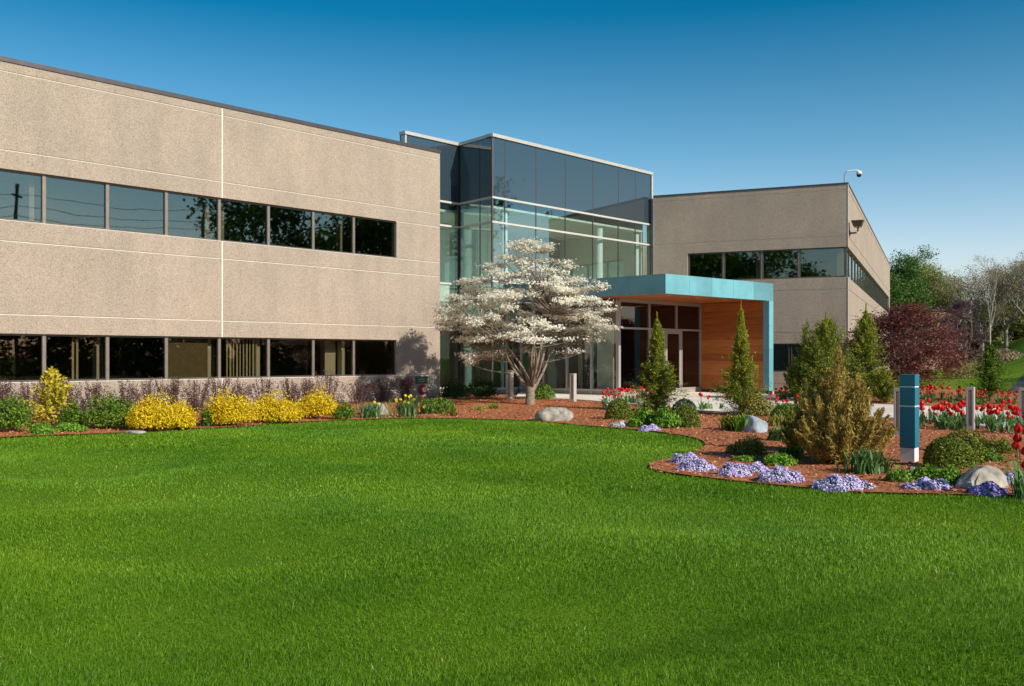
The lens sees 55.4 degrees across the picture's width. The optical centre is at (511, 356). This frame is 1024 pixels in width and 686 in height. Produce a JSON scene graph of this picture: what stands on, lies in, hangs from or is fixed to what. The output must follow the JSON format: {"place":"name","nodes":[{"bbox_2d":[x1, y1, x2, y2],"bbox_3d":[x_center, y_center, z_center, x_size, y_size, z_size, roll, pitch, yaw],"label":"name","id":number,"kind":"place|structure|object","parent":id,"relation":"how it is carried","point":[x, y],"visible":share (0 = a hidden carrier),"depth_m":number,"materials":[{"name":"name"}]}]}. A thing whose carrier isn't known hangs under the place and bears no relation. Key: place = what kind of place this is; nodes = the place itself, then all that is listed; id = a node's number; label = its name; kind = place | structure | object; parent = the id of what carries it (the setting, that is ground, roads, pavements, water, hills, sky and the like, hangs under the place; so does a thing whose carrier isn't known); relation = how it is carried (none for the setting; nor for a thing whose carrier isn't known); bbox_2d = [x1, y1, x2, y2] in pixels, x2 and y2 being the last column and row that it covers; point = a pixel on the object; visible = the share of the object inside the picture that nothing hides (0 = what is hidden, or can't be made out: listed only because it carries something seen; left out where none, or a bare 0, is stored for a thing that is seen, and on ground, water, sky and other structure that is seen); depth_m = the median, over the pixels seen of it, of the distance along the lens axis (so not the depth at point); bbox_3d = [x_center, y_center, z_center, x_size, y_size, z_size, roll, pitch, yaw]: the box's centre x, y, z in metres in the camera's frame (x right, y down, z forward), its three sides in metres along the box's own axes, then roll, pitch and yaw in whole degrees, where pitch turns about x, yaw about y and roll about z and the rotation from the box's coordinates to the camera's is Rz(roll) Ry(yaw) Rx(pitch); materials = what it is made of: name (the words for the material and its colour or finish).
{"place":"outdoors","nodes":[
{"label":"outdoors","id":0,"kind":"place"},
{"bbox_2d":[0,337,1023,685],"bbox_3d":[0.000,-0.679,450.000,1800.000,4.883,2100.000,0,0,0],"label":"lawn","id":1,"kind":"structure","parent":0,"point":[1014,369],"depth_m":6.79,"materials":[{"name":"green plant"}]},
{"bbox_2d":[0,56,440,415],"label":"office building","id":2,"kind":"structure","parent":1,"relation":"on","point":[155,234],"depth_m":29.72,"materials":[{"name":"beige concrete"}]},
{"bbox_2d":[0,333,42,381],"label":"window","id":3,"kind":"structure","parent":2,"relation":"in","point":[4,334],"depth_m":25.40,"materials":[{"name":"grey metal"}]},
{"bbox_2d":[0,169,42,222],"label":"window","id":4,"kind":"structure","parent":2,"relation":"in","point":[3,170],"depth_m":25.41,"materials":[{"name":"grey metal"}]},
{"bbox_2d":[46,334,105,380],"bbox_3d":[-11.740,0.030,26.272,0.090,1.260,1.615,0,0,42],"label":"window","id":5,"kind":"structure","parent":2,"relation":"in","point":[104,336],"depth_m":26.56,"materials":[{"name":"grey metal"}]},
{"bbox_2d":[46,175,105,229],"bbox_3d":[-11.740,-4.135,26.272,0.090,1.310,1.615,0,0,42],"label":"window","id":6,"kind":"structure","parent":2,"relation":"in","point":[49,176],"depth_m":26.46,"materials":[{"name":"grey metal"}]},
{"bbox_2d":[109,335,164,380],"bbox_3d":[-10.583,0.030,27.536,0.090,1.260,1.653,0,0,42],"label":"window","id":7,"kind":"structure","parent":2,"relation":"in","point":[163,337],"depth_m":27.75,"materials":[{"name":"grey metal"}]},
{"bbox_2d":[109,183,164,234],"bbox_3d":[-10.583,-4.135,27.536,0.090,1.310,1.653,0,0,42],"label":"window","id":8,"kind":"structure","parent":2,"relation":"in","point":[117,185],"depth_m":27.74,"materials":[{"name":"grey metal"}]},
{"bbox_2d":[168,336,217,378],"bbox_3d":[-9.423,0.030,28.804,0.090,1.260,1.624,0,0,42],"label":"window","id":9,"kind":"structure","parent":2,"relation":"in","point":[216,338],"depth_m":29.07,"materials":[{"name":"grey metal"}]},
{"bbox_2d":[168,191,217,240],"bbox_3d":[-9.423,-4.135,28.804,0.090,1.310,1.624,0,0,42],"label":"window","id":10,"kind":"structure","parent":2,"relation":"in","point":[169,192],"depth_m":29.04,"materials":[{"name":"grey metal"}]},
{"bbox_2d":[221,198,266,244],"bbox_3d":[-8.266,-4.135,30.069,0.090,1.310,1.644,0,0,42],"label":"window","id":11,"kind":"structure","parent":2,"relation":"in","point":[222,199],"depth_m":30.34,"materials":[{"name":"grey metal"}]},
{"bbox_2d":[314,211,352,253],"bbox_3d":[-5.970,-4.135,32.578,0.090,1.310,1.587,0,0,42],"label":"window","id":12,"kind":"structure","parent":2,"relation":"in","point":[351,217],"depth_m":32.71,"materials":[{"name":"grey metal"}]},
{"bbox_2d":[0,374,1023,496],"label":"mulch bed","id":13,"kind":"object","parent":1,"relation":"on","point":[808,464],"visible":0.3,"depth_m":20.30,"materials":[{"name":"brown wood"}]},
{"bbox_2d":[0,392,32,431],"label":"green shrub","id":14,"kind":"object","parent":13,"relation":"on","point":[13,417],"visible":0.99,"depth_m":20.43,"materials":[{"name":"green plant"}]},
{"bbox_2d":[10,381,44,417],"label":"barberry shrub","id":15,"kind":"object","parent":13,"relation":"on","point":[27,396],"visible":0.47,"depth_m":24.23,"materials":[{"name":"purple plant"}]},
{"bbox_2d":[26,421,58,435],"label":"ground cover plant","id":16,"kind":"object","parent":13,"relation":"on","point":[41,429],"visible":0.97,"depth_m":19.90,"materials":[{"name":"green plant"}]},
{"bbox_2d":[21,366,79,425],"bbox_3d":[-10.630,0.925,22.372,1.403,1.450,1.171,0,0,-37],"label":"gold conifer","id":17,"kind":"object","parent":13,"relation":"on","point":[54,392],"visible":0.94,"depth_m":22.30,"materials":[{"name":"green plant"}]},
{"bbox_2d":[54,394,85,425],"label":"green shrub","id":18,"kind":"object","parent":13,"relation":"on","point":[73,416],"visible":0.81,"depth_m":21.52,"materials":[{"name":"green plant"}]},
{"bbox_2d":[53,422,89,431],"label":"ground cover plant","id":19,"kind":"object","parent":13,"relation":"on","point":[62,427],"visible":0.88,"depth_m":20.53,"materials":[{"name":"green plant"}]},
{"bbox_2d":[74,379,111,412],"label":"barberry shrub","id":20,"kind":"object","parent":13,"relation":"on","point":[95,391],"visible":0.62,"depth_m":25.77,"materials":[{"name":"purple plant"}]},
{"bbox_2d":[78,392,137,427],"bbox_3d":[-8.895,1.196,21.593,1.240,0.884,1.043,0,0,0],"label":"green shrub","id":21,"kind":"object","parent":13,"relation":"on","point":[112,416],"visible":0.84,"depth_m":21.40,"materials":[{"name":"green plant"}]},
{"bbox_2d":[101,377,144,411],"bbox_3d":[-10.463,1.083,26.169,1.152,1.086,0.856,0,0,0],"label":"barberry shrub","id":22,"kind":"object","parent":13,"relation":"on","point":[123,395],"visible":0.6,"depth_m":26.18,"materials":[{"name":"purple plant"}]},
{"bbox_2d":[127,376,171,405],"bbox_3d":[-9.924,1.058,26.747,1.248,1.092,0.777,0,0,0],"label":"barberry shrub","id":23,"kind":"object","parent":13,"relation":"on","point":[149,388],"visible":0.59,"depth_m":26.73,"materials":[{"name":"purple plant"}]},
{"bbox_2d":[124,387,190,431],"bbox_3d":[-7.607,1.136,21.001,1.352,1.004,1.200,0,0,0],"label":"golden shrub","id":24,"kind":"object","parent":13,"relation":"on","point":[150,415],"visible":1,"depth_m":20.71,"materials":[{"name":"yellow plant"}]},
{"bbox_2d":[154,376,180,408],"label":"barberry shrub","id":25,"kind":"object","parent":13,"relation":"on","point":[175,390],"visible":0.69,"depth_m":27.08,"materials":[{"name":"purple plant"}]},
{"bbox_2d":[165,399,195,429],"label":"golden shrub","id":26,"kind":"object","parent":13,"relation":"on","point":[192,418],"visible":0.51,"depth_m":21.29,"materials":[{"name":"yellow plant"}]},
{"bbox_2d":[179,378,215,411],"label":"barberry shrub","id":27,"kind":"object","parent":13,"relation":"on","point":[193,399],"visible":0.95,"depth_m":27.69,"materials":[{"name":"purple plant"}]},
{"bbox_2d":[192,386,261,425],"bbox_3d":[-6.544,1.154,22.385,1.596,0.968,1.051,0,0,0],"label":"golden shrub","id":28,"kind":"object","parent":13,"relation":"on","point":[227,412],"visible":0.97,"depth_m":22.20,"materials":[{"name":"yellow plant"}]},
{"bbox_2d":[246,376,280,406],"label":"barberry shrub","id":29,"kind":"object","parent":13,"relation":"on","point":[268,384],"visible":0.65,"depth_m":29.29,"materials":[{"name":"purple plant"}]},
{"bbox_2d":[246,388,304,422],"bbox_3d":[-5.716,1.183,23.308,1.242,0.910,1.168,0,0,27],"label":"golden shrub","id":30,"kind":"object","parent":13,"relation":"on","point":[283,410],"visible":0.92,"depth_m":23.16,"materials":[{"name":"yellow plant"}]},
{"bbox_2d":[272,378,309,404],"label":"barberry shrub","id":31,"kind":"object","parent":13,"relation":"on","point":[292,393],"visible":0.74,"depth_m":29.86,"materials":[{"name":"purple plant"}]},
{"bbox_2d":[292,385,338,418],"bbox_3d":[-4.933,1.148,24.841,1.343,0.978,1.077,0,0,0],"label":"golden shrub","id":32,"kind":"object","parent":13,"relation":"on","point":[314,407],"visible":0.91,"depth_m":24.65,"materials":[{"name":"yellow plant"}]},
{"bbox_2d":[310,370,347,402],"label":"barberry shrub","id":33,"kind":"object","parent":13,"relation":"on","point":[330,383],"visible":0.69,"depth_m":31.37,"materials":[{"name":"purple plant"}]},
{"bbox_2d":[332,398,357,420],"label":"green shrub","id":34,"kind":"object","parent":13,"relation":"on","point":[346,410],"visible":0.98,"depth_m":24.55,"materials":[{"name":"green plant"}]},
{"bbox_2d":[340,378,376,403],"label":"barberry shrub","id":35,"kind":"object","parent":13,"relation":"on","point":[360,391],"visible":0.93,"depth_m":31.99,"materials":[{"name":"purple plant"}]},
{"bbox_2d":[354,401,385,418],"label":"daffodil clump","id":36,"kind":"object","parent":13,"relation":"on","point":[368,412],"visible":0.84,"depth_m":25.09,"materials":[{"name":"green plant"}]},
{"bbox_2d":[367,375,397,401],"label":"barberry shrub","id":37,"kind":"object","parent":13,"relation":"on","point":[382,396],"visible":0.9,"depth_m":32.92,"materials":[{"name":"purple plant"}]},
{"bbox_2d":[390,372,413,399],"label":"barberry shrub","id":38,"kind":"object","parent":13,"relation":"on","point":[407,385],"visible":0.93,"depth_m":33.52,"materials":[{"name":"purple plant"}]},
{"bbox_2d":[386,394,424,418],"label":"daffodil clump","id":39,"kind":"object","parent":13,"relation":"on","point":[408,408],"visible":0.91,"depth_m":25.50,"materials":[{"name":"green plant"}]},
{"bbox_2d":[419,397,455,413],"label":"green shrub","id":40,"kind":"object","parent":13,"relation":"on","point":[440,403],"visible":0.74,"depth_m":27.05,"materials":[{"name":"green plant"}]},
{"bbox_2d":[439,378,470,398],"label":"yew shrub","id":41,"kind":"object","parent":13,"relation":"on","point":[453,390],"visible":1,"depth_m":34.37,"materials":[{"name":"green plant"}]},
{"bbox_2d":[468,376,499,398],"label":"yew shrub","id":42,"kind":"object","parent":13,"relation":"on","point":[483,389],"visible":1,"depth_m":34.47,"materials":[{"name":"green plant"}]},
{"bbox_2d":[506,370,513,398],"bbox_3d":[-0.070,1.033,34.260,0.181,1.153,0.181,0,0,35],"label":"bollard light","id":43,"kind":"object","parent":13,"relation":"on","point":[509,385],"visible":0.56,"depth_m":34.20,"materials":[{"name":"grey paint"}]},
{"bbox_2d":[430,237,623,404],"bbox_3d":[0.539,-1.149,31.617,6.345,5.543,5.084,0,0,0],"label":"dogwood tree","id":44,"kind":"object","parent":13,"relation":"on","point":[554,283],"visible":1,"depth_m":31.07,"materials":[{"name":"white plant"}]},
{"bbox_2d":[535,382,555,398],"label":"green shrub","id":45,"kind":"object","parent":13,"relation":"on","point":[543,391],"visible":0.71,"depth_m":34.42,"materials":[{"name":"green plant"}]},
{"bbox_2d":[534,407,573,421],"bbox_3d":[1.033,1.526,24.248,0.982,0.567,0.603,0,0,0],"label":"boulder","id":46,"kind":"object","parent":13,"relation":"on","point":[554,414],"visible":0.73,"depth_m":23.99,"materials":[{"name":"stone"}]},
{"bbox_2d":[604,398,632,419],"bbox_3d":[2.702,1.332,24.666,0.750,0.608,0.618,0,0,0],"label":"box ball","id":47,"kind":"object","parent":13,"relation":"on","point":[620,412],"visible":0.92,"depth_m":24.51,"materials":[{"name":"green plant"}]},
{"bbox_2d":[627,407,651,426],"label":"leafy perennial","id":48,"kind":"object","parent":13,"relation":"on","point":[638,418],"visible":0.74,"depth_m":21.83,"materials":[{"name":"green plant"}]},
{"bbox_2d":[625,311,693,410],"bbox_3d":[4.257,0.158,28.368,2.050,2.984,1.936,0,0,0],"label":"cypress tree","id":49,"kind":"object","parent":13,"relation":"on","point":[656,381],"visible":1,"depth_m":28.24,"materials":[{"name":"green plant"}]},
{"bbox_2d":[647,408,681,427],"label":"leafy perennial","id":50,"kind":"object","parent":13,"relation":"on","point":[662,417],"visible":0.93,"depth_m":21.51,"materials":[{"name":"green plant"}]},
{"bbox_2d":[672,404,700,427],"bbox_3d":[3.904,1.342,21.934,0.693,0.588,0.568,0,0,0],"label":"box ball","id":51,"kind":"object","parent":13,"relation":"on","point":[691,417],"visible":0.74,"depth_m":21.78,"materials":[{"name":"green plant"}]},
{"bbox_2d":[673,458,716,471],"bbox_3d":[2.550,1.518,13.574,0.638,0.245,0.503,0,0,0],"label":"phlox cushion","id":52,"kind":"object","parent":13,"relation":"on","point":[694,465],"visible":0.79,"depth_m":13.47,"materials":[{"name":"purple plant"}]},
{"bbox_2d":[717,462,751,476],"bbox_3d":[2.941,1.513,12.953,0.485,0.252,0.348,0,0,0],"label":"phlox cushion","id":53,"kind":"object","parent":13,"relation":"on","point":[738,469],"visible":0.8,"depth_m":12.90,"materials":[{"name":"purple plant"}]},
{"bbox_2d":[708,301,773,414],"bbox_3d":[6.227,0.046,26.413,1.937,3.208,1.824,0,0,0],"label":"cypress tree","id":54,"kind":"object","parent":13,"relation":"on","point":[741,379],"visible":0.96,"depth_m":26.35,"materials":[{"name":"green plant"}]},
{"bbox_2d":[725,434,768,454],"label":"juniper","id":55,"kind":"object","parent":13,"relation":"on","point":[750,446],"visible":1,"depth_m":15.69,"materials":[{"name":"green plant"}]},
{"bbox_2d":[742,415,767,432],"bbox_3d":[5.082,1.527,20.386,0.537,0.627,0.374,0,0,0],"label":"boulder","id":56,"kind":"object","parent":13,"relation":"on","point":[755,425],"visible":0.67,"depth_m":20.26,"materials":[{"name":"white stone"}]},
{"bbox_2d":[738,392,775,416],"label":"green shrub","id":57,"kind":"object","parent":13,"relation":"on","point":[758,409],"visible":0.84,"depth_m":25.84,"materials":[{"name":"green plant"}]},
{"bbox_2d":[762,452,797,465],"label":"leafy perennial","id":58,"kind":"object","parent":13,"relation":"on","point":[779,459],"visible":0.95,"depth_m":14.12,"materials":[{"name":"green plant"}]},
{"bbox_2d":[755,465,805,484],"bbox_3d":[3.410,1.504,12.362,0.641,0.269,0.457,0,0,0],"label":"phlox cushion","id":59,"kind":"object","parent":13,"relation":"on","point":[780,474],"visible":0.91,"depth_m":12.23,"materials":[{"name":"purple plant"}]},
{"bbox_2d":[768,402,799,422],"bbox_3d":[6.521,1.358,23.266,0.844,0.561,0.690,0,0,0],"label":"box ball","id":60,"kind":"object","parent":13,"relation":"on","point":[778,409],"visible":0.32,"depth_m":23.14,"materials":[{"name":"green plant"}]},
{"bbox_2d":[778,377,815,451],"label":"golden juniper","id":61,"kind":"object","parent":13,"relation":"on","point":[785,437],"visible":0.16,"depth_m":16.31,"materials":[{"name":"green plant"}]},
{"bbox_2d":[782,321,823,399],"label":"cypress tree","id":62,"kind":"object","parent":13,"relation":"on","point":[790,379],"visible":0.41,"depth_m":33.03,"materials":[{"name":"green plant"}]},
{"bbox_2d":[784,312,873,396],"bbox_3d":[10.441,0.037,32.333,2.941,3.140,2.662,0,0,0],"label":"cypress tree","id":63,"kind":"object","parent":13,"relation":"on","point":[826,337],"visible":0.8,"depth_m":32.18,"materials":[{"name":"green plant"}]},
{"bbox_2d":[786,345,898,463],"bbox_3d":[4.928,0.697,14.527,1.627,1.823,1.547,0,0,0],"label":"golden juniper","id":64,"kind":"object","parent":13,"relation":"on","point":[830,422],"visible":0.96,"depth_m":14.27,"materials":[{"name":"yellow plant"}]},
{"bbox_2d":[812,474,875,492],"bbox_3d":[3.983,1.522,11.726,0.738,0.233,0.551,0,0,21],"label":"phlox cushion","id":65,"kind":"object","parent":13,"relation":"on","point":[830,482],"visible":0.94,"depth_m":11.64,"materials":[{"name":"purple plant"}]},
{"bbox_2d":[835,446,897,474],"bbox_3d":[4.872,1.402,13.282,0.817,0.396,0.881,0,0,43],"label":"daylily clump","id":66,"kind":"object","parent":13,"relation":"on","point":[862,460],"visible":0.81,"depth_m":13.13,"materials":[{"name":"green plant"}]},
{"bbox_2d":[842,303,898,398],"bbox_3d":[12.028,-0.143,33.241,2.153,3.452,2.256,0,0,42],"label":"cypress tree","id":67,"kind":"object","parent":13,"relation":"on","point":[866,349],"visible":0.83,"depth_m":33.11,"materials":[{"name":"green plant"}]},
{"bbox_2d":[866,367,899,403],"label":"shrub","id":68,"kind":"object","parent":13,"relation":"on","point":[885,387],"visible":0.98,"depth_m":32.22,"materials":[{"name":"green plant"}]},
{"bbox_2d":[894,388,899,435],"bbox_3d":[7.724,1.160,19.540,0.133,1.079,0.133,0,0,35],"label":"bollard light","id":69,"kind":"object","parent":13,"relation":"on","point":[897,408],"visible":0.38,"depth_m":19.49,"materials":[{"name":"grey paint"}]},
{"bbox_2d":[883,464,913,481],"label":"leafy perennial","id":70,"kind":"object","parent":13,"relation":"on","point":[897,475],"visible":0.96,"depth_m":12.29,"materials":[{"name":"green plant"}]},
{"bbox_2d":[900,374,918,461],"bbox_3d":[5.979,0.955,14.680,0.224,1.390,0.224,0,0,38],"label":"sign pylon","id":71,"kind":"object","parent":13,"relation":"on","point":[909,417],"visible":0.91,"depth_m":14.59,"materials":[{"name":"teal metal"}]},
{"bbox_2d":[839,300,991,391],"bbox_3d":[15.151,-0.292,36.870,5.822,3.736,5.502,0,0,-23],"label":"red maple","id":72,"kind":"object","parent":13,"relation":"on","point":[909,319],"visible":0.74,"depth_m":35.99,"materials":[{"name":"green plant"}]},
{"bbox_2d":[898,476,951,489],"bbox_3d":[4.988,1.534,11.715,0.683,0.211,0.474,0,0,0],"label":"phlox cushion","id":73,"kind":"object","parent":13,"relation":"on","point":[927,483],"visible":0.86,"depth_m":11.58,"materials":[{"name":"purple plant"}]},
{"bbox_2d":[907,462,945,479],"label":"leafy perennial","id":74,"kind":"object","parent":13,"relation":"on","point":[917,472],"visible":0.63,"depth_m":12.47,"materials":[{"name":"green plant"}]},
{"bbox_2d":[931,463,962,484],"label":"leafy perennial","id":75,"kind":"object","parent":13,"relation":"on","point":[951,475],"visible":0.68,"depth_m":12.00,"materials":[{"name":"green plant"}]},
{"bbox_2d":[921,436,977,468],"bbox_3d":[6.272,1.379,13.944,0.818,0.511,0.597,0,0,0],"label":"box ball","id":76,"kind":"object","parent":13,"relation":"on","point":[940,451],"visible":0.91,"depth_m":13.80,"materials":[{"name":"green plant"}]},
{"bbox_2d":[946,429,989,449],"bbox_3d":[7.520,1.414,16.222,0.899,0.449,0.680,0,0,0],"label":"box ball","id":77,"kind":"object","parent":13,"relation":"on","point":[964,433],"visible":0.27,"depth_m":16.10,"materials":[{"name":"green plant"}]},
{"bbox_2d":[966,387,974,429],"bbox_3d":[9.922,1.175,21.120,0.159,1.051,0.159,0,0,35],"label":"bollard light","id":78,"kind":"object","parent":13,"relation":"on","point":[970,408],"visible":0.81,"depth_m":21.07,"materials":[{"name":"grey paint"}]},
{"bbox_2d":[963,436,984,464],"bbox_3d":[6.731,1.393,14.327,0.396,0.480,0.338,0,0,0],"label":"box ball","id":79,"kind":"object","parent":13,"relation":"on","point":[975,444],"visible":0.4,"depth_m":14.24,"materials":[{"name":"green plant"}]},
{"bbox_2d":[954,465,1008,488],"bbox_3d":[5.613,1.526,11.807,0.609,0.440,0.483,0,0,-30],"label":"boulder","id":80,"kind":"object","parent":13,"relation":"on","point":[977,475],"visible":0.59,"depth_m":11.66,"materials":[{"name":"stone"}]},
{"bbox_2d":[966,480,1009,497],"bbox_3d":[5.508,1.534,11.290,0.493,0.212,0.367,0,0,0],"label":"phlox cushion","id":81,"kind":"object","parent":13,"relation":"on","point":[993,488],"visible":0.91,"depth_m":11.17,"materials":[{"name":"purple plant"}]},
{"bbox_2d":[962,341,1015,400],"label":"cypress tree","id":82,"kind":"object","parent":13,"relation":"on","point":[990,373],"visible":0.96,"depth_m":33.11,"materials":[{"name":"green plant"}]},
{"bbox_2d":[979,436,1014,453],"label":"juniper","id":83,"kind":"object","parent":13,"relation":"on","point":[1003,446],"visible":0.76,"depth_m":15.87,"materials":[{"name":"green plant"}]},
{"bbox_2d":[1013,433,1022,499],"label":"tulip","id":84,"kind":"object","parent":13,"relation":"on","point":[1017,437],"visible":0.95,"depth_m":10.92,"materials":[{"name":"red plant"}]},
{"bbox_2d":[399,131,652,393],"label":"glass lobby","id":85,"kind":"object","parent":1,"relation":"on","point":[496,190],"visible":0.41,"depth_m":42.81,"materials":[{"name":"blue glass"}]},
{"bbox_2d":[503,274,773,394],"bbox_3d":[4.795,-0.560,37.882,7.146,4.520,7.953,0,0,-44],"label":"entrance canopy","id":86,"kind":"object","parent":1,"relation":"on","point":[697,317],"visible":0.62,"depth_m":38.43,"materials":[{"name":"teal metal"}]},
{"bbox_2d":[666,331,680,392],"bbox_3d":[6.315,0.225,38.304,0.060,2.510,0.992,0,0,45],"label":"door","id":87,"kind":"structure","parent":86,"relation":"in","point":[667,332],"depth_m":38.57,"materials":[{"name":"metal"}]},
{"bbox_2d":[545,182,889,389],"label":"office building","id":88,"kind":"structure","parent":1,"relation":"on","point":[805,254],"depth_m":44.40,"materials":[{"name":"beige concrete"}]},
{"bbox_2d":[516,392,1018,428],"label":"walkway","id":89,"kind":"structure","parent":1,"relation":"on","point":[695,397],"depth_m":32.51,"materials":[{"name":"concrete"}]},
{"bbox_2d":[888,244,939,369],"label":"tree","id":90,"kind":"object","parent":1,"relation":"on","point":[906,273],"visible":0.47,"depth_m":90.33,"materials":[{"name":"green plant"}]},
{"bbox_2d":[892,309,969,369],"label":"building","id":91,"kind":"structure","parent":1,"relation":"on","point":[964,322],"depth_m":114.38,"materials":[{"name":"brick"}]},
{"bbox_2d":[910,252,970,308],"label":"tree","id":92,"kind":"object","parent":1,"relation":"on","point":[934,279],"visible":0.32,"depth_m":116.22,"materials":[{"name":"green plant"}]},
{"bbox_2d":[942,360,979,378],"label":"green shrub","id":93,"kind":"object","parent":1,"relation":"on","point":[964,374],"visible":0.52,"depth_m":65.57,"materials":[{"name":"green plant"}]},
{"bbox_2d":[935,299,1001,372],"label":"plum tree","id":94,"kind":"object","parent":1,"relation":"on","point":[958,306],"visible":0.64,"depth_m":68.39,"materials":[{"name":"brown plant"}]},
{"bbox_2d":[928,255,1023,362],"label":"tree","id":95,"kind":"object","parent":1,"relation":"on","point":[999,295],"visible":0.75,"depth_m":107.36,"materials":[{"name":"plant"}]},
{"bbox_2d":[956,255,1023,348],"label":"tree","id":96,"kind":"object","parent":1,"relation":"on","point":[1020,299],"visible":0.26,"depth_m":111.81,"materials":[{"name":"plant"}]},
{"bbox_2d":[976,269,1008,344],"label":"sapling","id":97,"kind":"object","parent":1,"relation":"on","point":[990,317],"visible":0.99,"depth_m":59.72,"materials":[{"name":"grey plant"}]},
{"bbox_2d":[968,301,1023,343],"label":"tree","id":98,"kind":"object","parent":1,"relation":"on","point":[1019,322],"visible":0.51,"depth_m":116.46,"materials":[{"name":"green plant"}]},
{"bbox_2d":[974,348,1022,363],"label":"copper shrub","id":99,"kind":"object","parent":1,"relation":"on","point":[1007,356],"visible":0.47,"depth_m":83.45,"materials":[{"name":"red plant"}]},
{"bbox_2d":[983,251,1023,315],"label":"tree","id":100,"kind":"object","parent":1,"relation":"on","point":[1015,273],"visible":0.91,"depth_m":102.70,"materials":[{"name":"plant"}]},
{"bbox_2d":[0,0,1023,337],"label":"sky","id":101,"kind":"structure","parent":0,"point":[924,99],"materials":[{"name":"blue"}]},
{"bbox_2d":[772,444,803,458],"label":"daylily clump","id":102,"kind":"object","parent":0,"point":[796,452],"visible":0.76,"depth_m":15.11,"materials":[{"name":"green plant"}]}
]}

